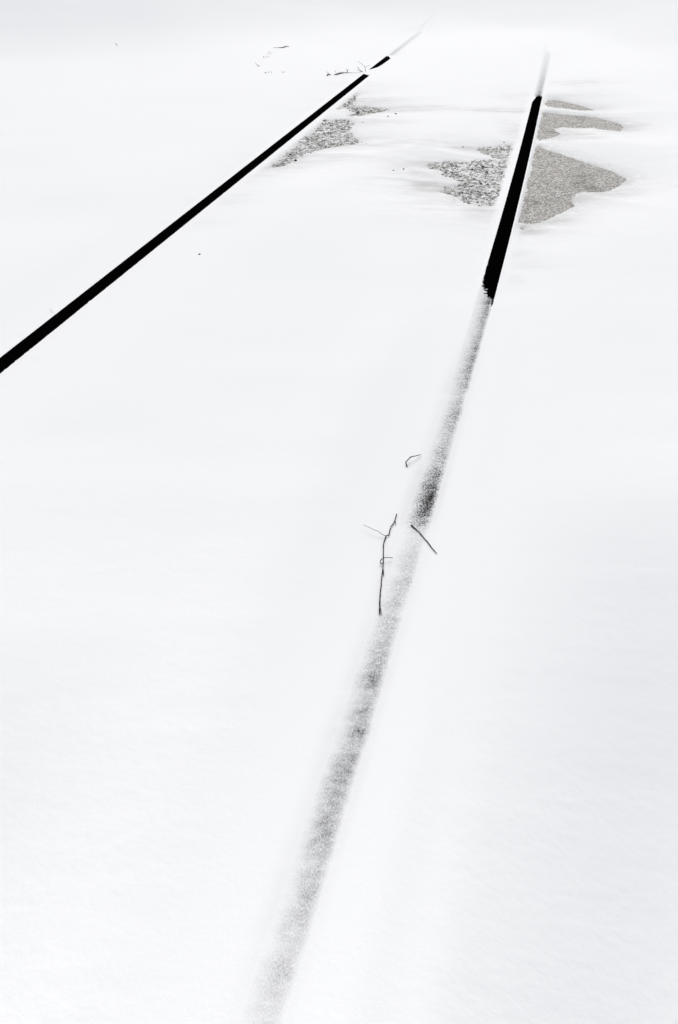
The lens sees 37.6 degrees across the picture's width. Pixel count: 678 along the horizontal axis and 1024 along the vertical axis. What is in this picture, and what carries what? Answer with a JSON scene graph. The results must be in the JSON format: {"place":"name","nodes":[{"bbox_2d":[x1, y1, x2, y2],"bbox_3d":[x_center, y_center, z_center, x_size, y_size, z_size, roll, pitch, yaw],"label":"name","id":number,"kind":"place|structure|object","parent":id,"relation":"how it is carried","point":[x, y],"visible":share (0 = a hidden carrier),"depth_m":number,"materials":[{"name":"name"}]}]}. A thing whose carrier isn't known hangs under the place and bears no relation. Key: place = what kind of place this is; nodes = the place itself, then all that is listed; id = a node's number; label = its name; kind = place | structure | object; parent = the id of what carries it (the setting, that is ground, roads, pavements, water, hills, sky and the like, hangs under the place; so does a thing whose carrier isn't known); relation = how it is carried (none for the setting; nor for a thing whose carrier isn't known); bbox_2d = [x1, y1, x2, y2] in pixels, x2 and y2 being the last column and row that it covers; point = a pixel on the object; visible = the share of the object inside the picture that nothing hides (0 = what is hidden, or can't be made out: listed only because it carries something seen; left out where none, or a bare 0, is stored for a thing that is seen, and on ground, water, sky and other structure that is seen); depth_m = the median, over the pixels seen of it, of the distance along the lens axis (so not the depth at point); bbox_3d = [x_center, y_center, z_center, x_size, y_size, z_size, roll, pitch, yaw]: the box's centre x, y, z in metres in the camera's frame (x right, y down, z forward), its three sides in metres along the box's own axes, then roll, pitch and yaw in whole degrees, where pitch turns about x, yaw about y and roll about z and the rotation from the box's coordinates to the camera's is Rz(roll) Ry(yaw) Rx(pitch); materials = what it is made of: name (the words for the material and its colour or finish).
{"place":"outdoors","nodes":[
{"label":"outdoors","id":0,"kind":"place"},
{"bbox_2d":[0,0,677,1023],"bbox_3d":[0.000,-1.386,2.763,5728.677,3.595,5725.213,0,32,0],"label":"snow ground","id":1,"kind":"structure","parent":0,"point":[208,482],"depth_m":2.48,"materials":[{"name":"white snow"}]},
{"bbox_2d":[0,31,421,372],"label":"rail","id":2,"kind":"object","parent":1,"relation":"on","point":[31,340],"visible":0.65,"depth_m":4.43,"materials":[{"name":"metal"}]},
{"bbox_2d":[364,513,396,614],"bbox_3d":[0.102,0.110,2.308,0.086,0.011,0.411,0,32,0],"label":"twig","id":3,"kind":"object","parent":1,"relation":"on","point":[383,564],"visible":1,"depth_m":2.30,"materials":[{"name":"grey wood"}]},
{"bbox_2d":[239,52,549,1023],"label":"rail","id":4,"kind":"object","parent":1,"relation":"on","point":[273,988],"visible":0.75,"depth_m":1.91,"materials":[{"name":"metal"}]},
{"bbox_2d":[411,525,436,552],"bbox_3d":[0.205,0.064,2.391,0.006,0.003,0.136,-13,34,-20],"label":"twig","id":5,"kind":"object","parent":1,"relation":"on","point":[423,537],"visible":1,"depth_m":2.39,"materials":[{"name":"grey wood"}]},
{"bbox_2d":[271,93,511,205],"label":"gravel","id":6,"kind":"structure","parent":0,"point":[477,191],"depth_m":5.83,"materials":[{"name":"grey gravel"}]},
{"bbox_2d":[308,100,625,229],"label":"gravel","id":7,"kind":"structure","parent":0,"point":[556,182],"depth_m":5.53,"materials":[{"name":"grey gravel"}]}
]}

